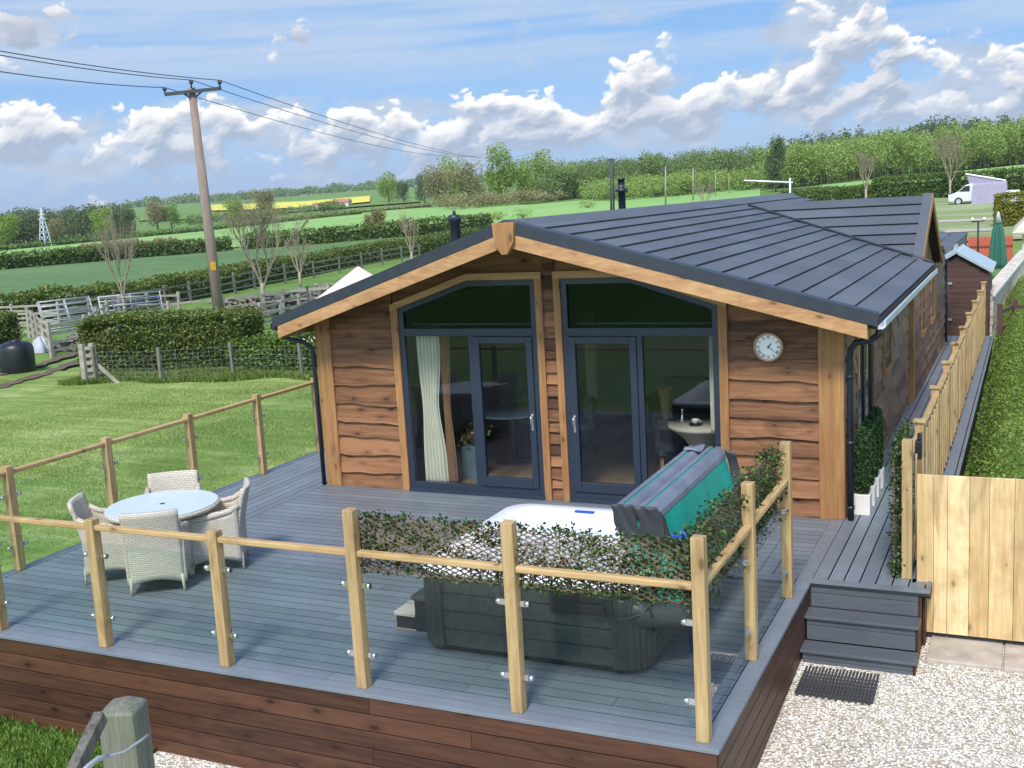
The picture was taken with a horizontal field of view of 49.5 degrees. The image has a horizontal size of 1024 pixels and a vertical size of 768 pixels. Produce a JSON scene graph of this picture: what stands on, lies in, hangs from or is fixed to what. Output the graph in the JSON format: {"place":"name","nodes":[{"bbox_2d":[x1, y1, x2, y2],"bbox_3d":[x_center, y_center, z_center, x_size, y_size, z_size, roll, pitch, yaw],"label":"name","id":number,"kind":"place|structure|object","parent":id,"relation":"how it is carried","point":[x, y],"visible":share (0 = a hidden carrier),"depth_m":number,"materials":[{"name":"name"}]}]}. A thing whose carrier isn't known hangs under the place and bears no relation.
{"place":"outdoors","nodes":[
{"label":"outdoors","id":0,"kind":"place"},
{"bbox_2d":[0,713,156,767],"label":"front lawn","id":1,"kind":"structure","parent":0,"point":[38,747],"depth_m":10.12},
{"bbox_2d":[0,370,323,572],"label":"lawn","id":2,"kind":"structure","parent":0,"point":[36,393],"depth_m":23.37,"materials":[{"name":"plant"}]},
{"bbox_2d":[0,339,35,373],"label":"water tank","id":3,"kind":"object","parent":2,"relation":"on","point":[17,356],"visible":0.98,"depth_m":34.62,"materials":[{"name":"black plastic"}]},
{"bbox_2d":[56,365,318,385],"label":"rough grass","id":4,"kind":"structure","parent":2,"relation":"on","point":[223,375],"depth_m":31.25,"materials":[{"name":"plant"}]},
{"bbox_2d":[0,235,425,302],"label":"pasture field","id":5,"kind":"structure","parent":0,"point":[75,275],"depth_m":106.49,"materials":[{"name":"plant"}]},
{"bbox_2d":[211,196,369,209],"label":"rape field","id":6,"kind":"structure","parent":0,"point":[301,203],"depth_m":689.71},
{"bbox_2d":[0,205,606,257],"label":"field","id":7,"kind":"structure","parent":0,"point":[394,215],"depth_m":249.88,"materials":[{"name":"plant"}]},
{"bbox_2d":[435,186,566,208],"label":"hedgerow scrub","id":8,"kind":"object","parent":7,"relation":"on","point":[482,199],"visible":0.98,"depth_m":285.48,"materials":[{"name":"green plant"}]},
{"bbox_2d":[0,0,1023,215],"bbox_3d":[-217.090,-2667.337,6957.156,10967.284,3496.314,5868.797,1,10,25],"label":"sky","id":9,"kind":"structure","parent":0,"point":[573,80],"depth_m":8935.20,"materials":[{"name":"blue"}]},
{"bbox_2d":[3,160,1023,753],"bbox_3d":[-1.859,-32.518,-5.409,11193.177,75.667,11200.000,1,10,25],"label":"ground","id":10,"kind":"structure","parent":0,"point":[335,276],"depth_m":264.04,"materials":[{"name":"plant"}]},
{"bbox_2d":[0,212,20,244],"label":"distant tree","id":11,"kind":"object","parent":10,"relation":"on","point":[7,232],"visible":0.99,"depth_m":296.77,"materials":[{"name":"green plant"}]},
{"bbox_2d":[0,308,24,344],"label":"clipped hedge","id":12,"kind":"object","parent":10,"relation":"on","point":[9,327],"visible":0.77,"depth_m":41.29,"materials":[{"name":"green plant"}]},
{"bbox_2d":[1,300,109,357],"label":"rail fence","id":13,"kind":"object","parent":10,"relation":"on","point":[33,326],"visible":0.57,"depth_m":41.26,"materials":[{"name":"wood"}]},
{"bbox_2d":[38,296,94,331],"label":"metal hurdle","id":14,"kind":"object","parent":10,"relation":"on","point":[67,309],"visible":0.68,"depth_m":48.42,"materials":[{"name":"metal"}]},
{"bbox_2d":[0,200,141,243],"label":"pine wood","id":15,"kind":"object","parent":10,"relation":"on","point":[78,221],"visible":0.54,"depth_m":324.76,"materials":[{"name":"green plant"}]},
{"bbox_2d":[0,291,180,326],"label":"rail fence","id":16,"kind":"object","parent":10,"relation":"on","point":[12,307],"visible":0.41,"depth_m":50.85,"materials":[{"name":"wood"}]},
{"bbox_2d":[77,343,119,382],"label":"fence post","id":17,"kind":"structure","parent":10,"relation":"on","point":[84,362],"depth_m":31.62,"materials":[{"name":"wood"}]},
{"bbox_2d":[87,207,115,235],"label":"distant tree","id":18,"kind":"object","parent":10,"relation":"on","point":[99,224],"visible":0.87,"depth_m":301.38,"materials":[{"name":"green plant"}]},
{"bbox_2d":[87,208,141,324],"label":"bare tree","id":19,"kind":"object","parent":10,"relation":"on","point":[130,247],"visible":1,"depth_m":48.50,"materials":[{"name":"brown plant"}]},
{"bbox_2d":[0,235,234,269],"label":"field hedge","id":20,"kind":"object","parent":10,"relation":"on","point":[70,255],"visible":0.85,"depth_m":131.73,"materials":[{"name":"green plant"}]},
{"bbox_2d":[144,199,166,229],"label":"distant tree","id":21,"kind":"object","parent":10,"relation":"on","point":[156,216],"visible":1,"depth_m":375.81,"materials":[{"name":"green plant"}]},
{"bbox_2d":[72,304,267,374],"bbox_3d":[-10.322,-1.310,33.813,5.440,2.018,2.442,-2,10,9],"label":"clipped hedge","id":22,"kind":"object","parent":10,"relation":"on","point":[104,333],"visible":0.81,"depth_m":32.96,"materials":[{"name":"green plant"}]},
{"bbox_2d":[0,210,362,250],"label":"field hedge","id":23,"kind":"object","parent":10,"relation":"on","point":[87,240],"visible":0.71,"depth_m":279.19,"materials":[{"name":"green plant"}]},
{"bbox_2d":[162,80,223,323],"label":"telegraph pole","id":24,"kind":"object","parent":10,"relation":"on","point":[213,271],"visible":0.96,"depth_m":43.24,"materials":[{"name":"wood"}]},
{"bbox_2d":[90,342,310,382],"bbox_3d":[-8.127,-0.602,30.851,7.707,1.128,0.880,-1,10,13],"label":"wire fence","id":25,"kind":"object","parent":10,"relation":"on","point":[158,353],"visible":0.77,"depth_m":30.98,"materials":[{"name":"metal"}]},
{"bbox_2d":[56,244,420,318],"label":"rail fence","id":26,"kind":"object","parent":10,"relation":"on","point":[234,282],"visible":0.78,"depth_m":67.33,"materials":[{"name":"wood"}]},
{"bbox_2d":[0,227,480,321],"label":"field hedge","id":27,"kind":"object","parent":10,"relation":"on","point":[427,243],"visible":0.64,"depth_m":66.13,"materials":[{"name":"green plant"}]},
{"bbox_2d":[166,285,329,323],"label":"rail fence","id":28,"kind":"object","parent":10,"relation":"on","point":[282,291],"visible":0.38,"depth_m":48.67,"materials":[{"name":"wood"}]},
{"bbox_2d":[174,199,347,225],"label":"wood","id":29,"kind":"object","parent":10,"relation":"on","point":[324,206],"visible":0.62,"depth_m":417.94,"materials":[{"name":"green plant"}]},
{"bbox_2d":[248,188,275,219],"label":"distant tree","id":30,"kind":"object","parent":10,"relation":"on","point":[266,198],"visible":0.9,"depth_m":402.80,"materials":[{"name":"green plant"}]},
{"bbox_2d":[211,190,314,317],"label":"bare tree","id":31,"kind":"object","parent":10,"relation":"on","point":[262,227],"visible":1,"depth_m":48.12,"materials":[{"name":"brown plant"}]},
{"bbox_2d":[224,330,317,370],"bbox_3d":[-6.696,-0.947,32.099,3.358,1.497,1.784,2,11,31],"label":"shrub","id":32,"kind":"object","parent":10,"relation":"on","point":[269,342],"visible":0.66,"depth_m":31.45,"materials":[{"name":"green plant"}]},
{"bbox_2d":[209,283,333,315],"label":"fence","id":33,"kind":"object","parent":10,"relation":"on","point":[245,300],"visible":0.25,"depth_m":50.28,"materials":[{"name":"wood"}]},
{"bbox_2d":[223,283,329,330],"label":"rail fence","id":34,"kind":"object","parent":10,"relation":"on","point":[281,308],"visible":0.33,"depth_m":46.22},
{"bbox_2d":[284,232,310,287],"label":"bare tree","id":35,"kind":"object","parent":10,"relation":"on","point":[305,246],"visible":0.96,"depth_m":64.50,"materials":[{"name":"brown plant"}]},
{"bbox_2d":[274,263,372,341],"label":"bell tent","id":36,"kind":"object","parent":10,"relation":"on","point":[357,273],"visible":0.16,"depth_m":40.03,"materials":[{"name":"beige fabric"}]},
{"bbox_2d":[121,170,537,207],"bbox_3d":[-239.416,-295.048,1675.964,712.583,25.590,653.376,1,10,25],"label":"wood","id":37,"kind":"object","parent":10,"relation":"on","point":[278,192],"visible":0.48,"depth_m":1520.75,"materials":[{"name":"green plant"}]},
{"bbox_2d":[241,211,494,249],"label":"field hedge","id":38,"kind":"object","parent":10,"relation":"on","point":[324,234],"visible":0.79,"depth_m":135.67,"materials":[{"name":"green plant"}]},
{"bbox_2d":[374,170,397,201],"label":"distant tree","id":39,"kind":"object","parent":10,"relation":"on","point":[384,187],"visible":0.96,"depth_m":468.30,"materials":[{"name":"green plant"}]},
{"bbox_2d":[419,164,454,206],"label":"distant tree","id":40,"kind":"object","parent":10,"relation":"on","point":[433,184],"visible":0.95,"depth_m":332.02,"materials":[{"name":"green plant"}]},
{"bbox_2d":[448,159,485,205],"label":"distant tree","id":41,"kind":"object","parent":10,"relation":"on","point":[471,184],"visible":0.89,"depth_m":313.50,"materials":[{"name":"green plant"}]},
{"bbox_2d":[0,336,993,767],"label":"raised deck","id":42,"kind":"structure","parent":10,"relation":"on","point":[282,692],"depth_m":9.84,"materials":[{"name":"grey"}]},
{"bbox_2d":[67,492,125,585],"bbox_3d":[-4.378,1.646,12.046,0.716,0.897,0.660,-5,10,-8],"label":"wicker chair","id":43,"kind":"object","parent":42,"relation":"on","point":[80,508],"visible":0.31,"depth_m":11.79,"materials":[{"name":"wicker"}]},
{"bbox_2d":[118,508,192,596],"bbox_3d":[-3.700,1.685,11.581,0.660,0.897,0.716,-5,10,-8],"label":"wicker chair","id":44,"kind":"object","parent":42,"relation":"on","point":[149,558],"visible":0.87,"depth_m":11.34,"materials":[{"name":"wicker"}]},
{"bbox_2d":[103,489,219,575],"bbox_3d":[-3.785,1.677,12.147,1.224,0.767,1.224,1,10,25],"label":"garden table","id":45,"kind":"object","parent":42,"relation":"on","point":[188,503],"visible":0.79,"depth_m":12.06,"materials":[{"name":"white glass"}]},
{"bbox_2d":[144,470,200,518],"bbox_3d":[-3.884,1.507,12.716,0.660,0.897,0.716,-5,10,-8],"label":"wicker chair","id":46,"kind":"object","parent":42,"relation":"on","point":[174,480],"visible":0.14,"depth_m":12.93,"materials":[{"name":"wicker"}]},
{"bbox_2d":[189,477,250,571],"bbox_3d":[-3.202,1.550,12.221,0.716,0.897,0.660,-5,10,-8],"label":"wicker chair","id":47,"kind":"object","parent":42,"relation":"on","point":[227,515],"visible":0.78,"depth_m":11.94,"materials":[{"name":"wicker"}]},
{"bbox_2d":[0,377,793,743],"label":"glass balustrade","id":48,"kind":"object","parent":42,"relation":"on","point":[356,585],"visible":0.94,"depth_m":8.90,"materials":[{"name":"wood"}]},
{"bbox_2d":[358,506,691,607],"bbox_3d":[-0.026,1.256,8.242,2.852,0.575,0.212,1,10,25],"label":"ivy trellis","id":49,"kind":"object","parent":48,"relation":"attached to","point":[643,564],"visible":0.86,"depth_m":8.12,"materials":[{"name":"green plant"}]},
{"bbox_2d":[676,441,788,618],"bbox_3d":[1.830,1.087,8.933,0.365,0.731,2.844,1,10,25],"label":"ivy trellis","id":50,"kind":"object","parent":48,"relation":"attached to","point":[709,528],"visible":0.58,"depth_m":8.69,"materials":[{"name":"green plant"}]},
{"bbox_2d":[394,587,426,630],"bbox_3d":[-0.702,1.996,10.360,0.450,0.345,0.860,1,10,25],"label":"tub step","id":51,"kind":"object","parent":42,"relation":"on","point":[410,615],"visible":0.34,"depth_m":10.04,"materials":[{"name":"plastic"}]},
{"bbox_2d":[422,504,677,672],"bbox_3d":[0.555,1.769,10.003,2.142,0.768,2.122,1,10,25],"label":"hot tub","id":52,"kind":"object","parent":42,"relation":"on","point":[602,633],"visible":0.52,"depth_m":9.22,"materials":[{"name":"black plastic"}]},
{"bbox_2d":[610,444,741,631],"bbox_3d":[1.529,1.287,9.745,0.707,1.015,2.495,1,10,25],"label":"hot tub cover","id":53,"kind":"object","parent":52,"relation":"on","point":[668,498],"visible":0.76,"depth_m":9.30,"materials":[{"name":"teal plastic"}]},
{"bbox_2d":[854,426,871,515],"bbox_3d":[4.022,0.983,12.731,0.221,1.032,0.216,1,10,25],"label":"potted topiary","id":54,"kind":"object","parent":42,"relation":"on","point":[862,480],"visible":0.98,"depth_m":12.68,"materials":[{"name":"green plant"}]},
{"bbox_2d":[860,418,876,505],"bbox_3d":[4.190,0.914,13.088,0.221,1.032,0.216,1,10,25],"label":"potted topiary","id":55,"kind":"object","parent":42,"relation":"on","point":[870,427],"visible":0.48,"depth_m":13.02,"materials":[{"name":"green plant"}]},
{"bbox_2d":[864,412,881,496],"bbox_3d":[4.358,0.845,13.444,0.221,1.032,0.216,1,10,25],"label":"potted topiary","id":56,"kind":"object","parent":42,"relation":"on","point":[872,416],"visible":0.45,"depth_m":13.38,"materials":[{"name":"green plant"}]},
{"bbox_2d":[869,406,884,488],"bbox_3d":[4.526,0.776,13.800,0.221,1.032,0.216,1,10,25],"label":"potted topiary","id":57,"kind":"object","parent":42,"relation":"on","point":[878,411],"visible":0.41,"depth_m":13.73,"materials":[{"name":"green plant"}]},
{"bbox_2d":[902,282,986,578],"bbox_3d":[7.362,-0.284,18.191,0.130,1.358,17.232,1,10,25],"label":"slatted side fence","id":58,"kind":"object","parent":42,"relation":"on","point":[965,354],"visible":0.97,"depth_m":13.89,"materials":[{"name":"wood"}]},
{"bbox_2d":[884,417,917,578],"bbox_3d":[3.910,1.102,11.119,0.279,1.354,1.324,1,10,25],"label":"ivy trellis","id":59,"kind":"object","parent":58,"relation":"attached to","point":[896,506],"visible":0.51,"depth_m":10.68,"materials":[{"name":"green plant"}]},
{"bbox_2d":[481,141,516,194],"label":"distant tree","id":60,"kind":"object","parent":10,"relation":"on","point":[492,178],"visible":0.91,"depth_m":322.56,"materials":[{"name":"green plant"}]},
{"bbox_2d":[500,157,536,192],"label":"distant tree","id":61,"kind":"object","parent":10,"relation":"on","point":[522,177],"visible":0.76,"depth_m":321.93,"materials":[{"name":"green plant"}]},
{"bbox_2d":[525,149,565,199],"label":"distant tree","id":62,"kind":"object","parent":10,"relation":"on","point":[537,162],"visible":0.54,"depth_m":312.32,"materials":[{"name":"green plant"}]},
{"bbox_2d":[270,178,963,520],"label":"timber lodge","id":63,"kind":"structure","parent":10,"relation":"on","point":[846,300],"depth_m":14.50,"materials":[{"name":"brown wood"}]},
{"bbox_2d":[415,326,448,481],"bbox_3d":[-1.077,0.306,14.894,0.334,2.170,0.074,1,10,25],"label":"curtain","id":64,"kind":"object","parent":63,"relation":"hanging from","point":[435,453],"visible":0.96,"depth_m":14.89,"materials":[{"name":"beige fabric"}]},
{"bbox_2d":[439,336,457,482],"bbox_3d":[-0.855,0.328,14.838,0.124,2.120,0.074,1,10,25],"label":"curtain","id":65,"kind":"object","parent":63,"relation":"hanging from","point":[449,432],"visible":0.86,"depth_m":14.83,"materials":[{"name":"beige fabric"}]},
{"bbox_2d":[397,279,544,499],"bbox_3d":[-0.540,0.068,14.362,1.990,2.813,0.110,1,10,25],"label":"window frame","id":66,"kind":"structure","parent":63,"relation":"in","point":[477,489],"depth_m":14.37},
{"bbox_2d":[458,423,492,478],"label":"potted flowers","id":67,"kind":"object","parent":63,"relation":"on","point":[468,460],"visible":0.58,"depth_m":15.34,"materials":[{"name":"ceramic"}]},
{"bbox_2d":[472,336,539,488],"bbox_3d":[-0.082,0.371,14.162,0.826,1.960,0.126,1,10,25],"label":"door","id":68,"kind":"structure","parent":63,"relation":"in","point":[498,481],"depth_m":14.18,"materials":[{"name":"grey metal"}]},
{"bbox_2d":[484,404,531,465],"bbox_3d":[0.015,0.759,16.192,1.040,0.750,1.040,1,10,25],"label":"dining table","id":69,"kind":"object","parent":63,"relation":"on","point":[511,413],"visible":0.75,"depth_m":16.14,"materials":[{"name":"black plastic"}]},
{"bbox_2d":[580,396,596,455],"bbox_3d":[0.993,0.634,16.397,0.540,0.822,0.559,-4,9,-4],"label":"dining chair","id":70,"kind":"object","parent":63,"relation":"on","point":[587,421],"visible":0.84,"depth_m":16.23,"materials":[{"name":"grey fabric"}]},
{"bbox_2d":[583,311,597,398],"bbox_3d":[1.233,-0.450,17.519,0.164,1.400,0.074,1,10,25],"label":"curtain","id":71,"kind":"object","parent":63,"relation":"hanging from","point":[590,360],"visible":0.83,"depth_m":17.52,"materials":[{"name":"beige fabric"}]},
{"bbox_2d":[568,336,641,494],"bbox_3d":[1.133,0.396,13.593,0.871,1.960,0.126,1,10,25],"label":"door","id":72,"kind":"structure","parent":63,"relation":"in","point":[580,485],"depth_m":13.62,"materials":[{"name":"grey metal"}]},
{"bbox_2d":[560,277,720,504],"bbox_3d":[1.552,0.111,13.383,1.950,2.813,0.110,1,10,25],"label":"window frame","id":73,"kind":"structure","parent":63,"relation":"in","point":[578,497],"depth_m":13.38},
{"bbox_2d":[657,386,673,460],"bbox_3d":[2.182,0.566,15.694,0.240,1.050,0.240,1,10,25],"label":"standing lamp","id":74,"kind":"object","parent":63,"relation":"on","point":[665,394],"visible":0.62,"depth_m":15.59,"materials":[{"name":"beige fabric"}]},
{"bbox_2d":[654,417,695,469],"bbox_3d":[2.132,0.862,14.396,0.559,0.902,0.540,-2,9,5],"label":"bar stool","id":75,"kind":"object","parent":63,"relation":"on","point":[669,443],"visible":0.52,"depth_m":14.16,"materials":[{"name":"fabric"}]},
{"bbox_2d":[646,376,710,433],"bbox_3d":[3.217,0.339,17.069,2.400,0.770,0.900,1,10,25],"label":"sofa","id":76,"kind":"object","parent":63,"relation":"on","point":[691,396],"visible":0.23,"depth_m":17.39,"materials":[{"name":"grey fabric"}]},
{"bbox_2d":[668,416,714,449],"bbox_3d":[2.409,0.933,13.883,0.882,0.894,0.882,1,10,25],"label":"side table","id":77,"kind":"object","parent":63,"relation":"on","point":[691,435],"visible":0.3,"depth_m":13.62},
{"bbox_2d":[708,325,714,433],"bbox_3d":[2.381,-0.050,13.193,0.064,1.300,0.074,1,10,25],"label":"curtain","id":78,"kind":"object","parent":63,"relation":"hanging from","point":[711,385],"visible":0.65,"depth_m":13.18,"materials":[{"name":"beige fabric"}]},
{"bbox_2d":[753,332,783,361],"bbox_3d":[2.913,-0.420,12.611,0.344,0.344,0.068,1,10,25],"label":"wall clock","id":79,"kind":"object","parent":63,"relation":"attached to","point":[768,346],"depth_m":12.60,"materials":[{"name":"white metal"}]},
{"bbox_2d":[858,337,872,423],"bbox_3d":[4.450,0.250,14.034,0.028,2.000,1.460,1,10,25],"label":"side door","id":80,"kind":"structure","parent":63,"relation":"in","point":[867,350],"depth_m":14.30,"materials":[{"name":"grey glass"}]},
{"bbox_2d":[882,321,892,376],"bbox_3d":[5.357,-0.685,15.833,0.055,1.030,0.930,1,10,25],"label":"side window","id":81,"kind":"structure","parent":63,"relation":"in","point":[887,364],"depth_m":15.84,"materials":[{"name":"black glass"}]},
{"bbox_2d":[532,142,768,201],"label":"mixed wood","id":82,"kind":"object","parent":10,"relation":"on","point":[553,181],"visible":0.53,"depth_m":298.69,"materials":[{"name":"green plant"}]},
{"bbox_2d":[576,163,802,200],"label":"young wood","id":83,"kind":"object","parent":10,"relation":"on","point":[676,182],"visible":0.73,"depth_m":259.46,"materials":[{"name":"green plant"}]},
{"bbox_2d":[764,133,786,191],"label":"distant tree","id":84,"kind":"object","parent":10,"relation":"on","point":[776,164],"visible":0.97,"depth_m":228.34,"materials":[{"name":"green plant"}]},
{"bbox_2d":[779,182,876,200],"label":"field hedge","id":85,"kind":"object","parent":10,"relation":"on","point":[836,192],"visible":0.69,"depth_m":135.93,"materials":[{"name":"green plant"}]},
{"bbox_2d":[752,114,1023,187],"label":"larch wood","id":86,"kind":"object","parent":10,"relation":"on","point":[997,145],"visible":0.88,"depth_m":249.81,"materials":[{"name":"green plant"}]},
{"bbox_2d":[782,112,1023,148],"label":"pine wood","id":87,"kind":"object","parent":10,"relation":"on","point":[931,126],"visible":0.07,"depth_m":386.07,"materials":[{"name":"green plant"}]},
{"bbox_2d":[869,166,1023,197],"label":"field hedge","id":88,"kind":"object","parent":10,"relation":"on","point":[937,187],"visible":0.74,"depth_m":120.80,"materials":[{"name":"green plant"}]},
{"bbox_2d":[930,130,976,194],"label":"bare tree","id":89,"kind":"object","parent":10,"relation":"on","point":[947,147],"visible":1,"depth_m":116.84,"materials":[{"name":"brown plant"}]},
{"bbox_2d":[912,474,1023,641],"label":"board gate","id":90,"kind":"structure","parent":10,"relation":"on","point":[967,568],"depth_m":10.32,"materials":[{"name":"brown wood"}]},
{"bbox_2d":[968,235,1012,260],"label":"red screen","id":91,"kind":"object","parent":10,"relation":"on","point":[984,244],"visible":0.42,"depth_m":50.33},
{"bbox_2d":[989,211,1006,273],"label":"closed parasol","id":92,"kind":"object","parent":10,"relation":"on","point":[997,251],"visible":0.88,"depth_m":41.77,"materials":[{"name":"green fabric"}]},
{"bbox_2d":[990,250,1023,336],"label":"stone wall","id":93,"kind":"structure","parent":10,"relation":"on","point":[1008,275],"depth_m":31.86,"materials":[{"name":"stone"}]},
{"bbox_2d":[154,632,1023,767],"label":"gravel path","id":94,"kind":"structure","parent":0,"point":[895,721],"depth_m":9.22,"materials":[{"name":"gravel"}]},
{"bbox_2d":[66,696,154,767],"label":"strainer post","id":95,"kind":"object","parent":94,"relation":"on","point":[120,728],"visible":1,"depth_m":5.76,"materials":[{"name":"wood"}]},
{"bbox_2d":[795,665,879,704],"bbox_3d":[2.909,2.675,9.900,0.663,0.038,0.613,1,10,25],"label":"doormat","id":96,"kind":"object","parent":94,"relation":"on","point":[835,689],"visible":1,"depth_m":9.83,"materials":[{"name":"rubber"}]},
{"bbox_2d":[800,586,922,675],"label":"deck steps","id":97,"kind":"structure","parent":94,"relation":"on","point":[867,629],"depth_m":10.32,"materials":[{"name":"grey wood"}]},
{"bbox_2d":[926,632,1002,670],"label":"paving slab","id":98,"kind":"structure","parent":94,"relation":"on","point":[966,651],"depth_m":10.25,"materials":[{"name":"stone"}]},
{"bbox_2d":[1003,639,1023,673],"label":"paving slab","id":99,"kind":"structure","parent":94,"relation":"on","point":[1014,657],"depth_m":10.07,"materials":[{"name":"stone"}]},
{"bbox_2d":[500,188,759,217],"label":"hill field","id":100,"kind":"structure","parent":0,"point":[645,201],"depth_m":237.99,"materials":[{"name":"plant"}]},
{"bbox_2d":[943,244,996,341],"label":"garden shed","id":101,"kind":"structure","parent":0,"point":[970,270],"depth_m":27.50,"materials":[{"name":"wood"}]},
{"bbox_2d":[934,195,1023,240],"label":"camping field","id":102,"kind":"structure","parent":0,"point":[946,209],"depth_m":87.03,"materials":[{"name":"plant"}]},
{"bbox_2d":[948,173,1006,204],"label":"camper van","id":103,"kind":"object","parent":102,"relation":"on","point":[977,189],"visible":0.73,"depth_m":103.26,"materials":[{"name":"silver metal"}]},
{"bbox_2d":[992,191,1023,226],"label":"golden hedge","id":104,"kind":"object","parent":102,"relation":"on","point":[1011,212],"visible":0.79,"depth_m":73.15,"materials":[{"name":"yellow plant"}]},
{"bbox_2d":[965,279,1023,478],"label":"grass bank","id":105,"kind":"structure","parent":0,"point":[1010,465],"depth_m":15.48,"materials":[{"name":"plant"}]},
{"bbox_2d":[962,338,1002,527],"bbox_3d":[7.659,0.427,17.789,0.368,0.228,16.055,1,10,25],"label":"ivy ground cover","id":106,"kind":"object","parent":105,"relation":"on","point":[986,401],"visible":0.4,"depth_m":17.07,"materials":[{"name":"green plant"}]},
{"bbox_2d":[969,276,1023,536],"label":"bank cover","id":107,"kind":"object","parent":105,"relation":"on","point":[1008,393],"visible":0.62,"depth_m":16.80,"materials":[{"name":"plant"}]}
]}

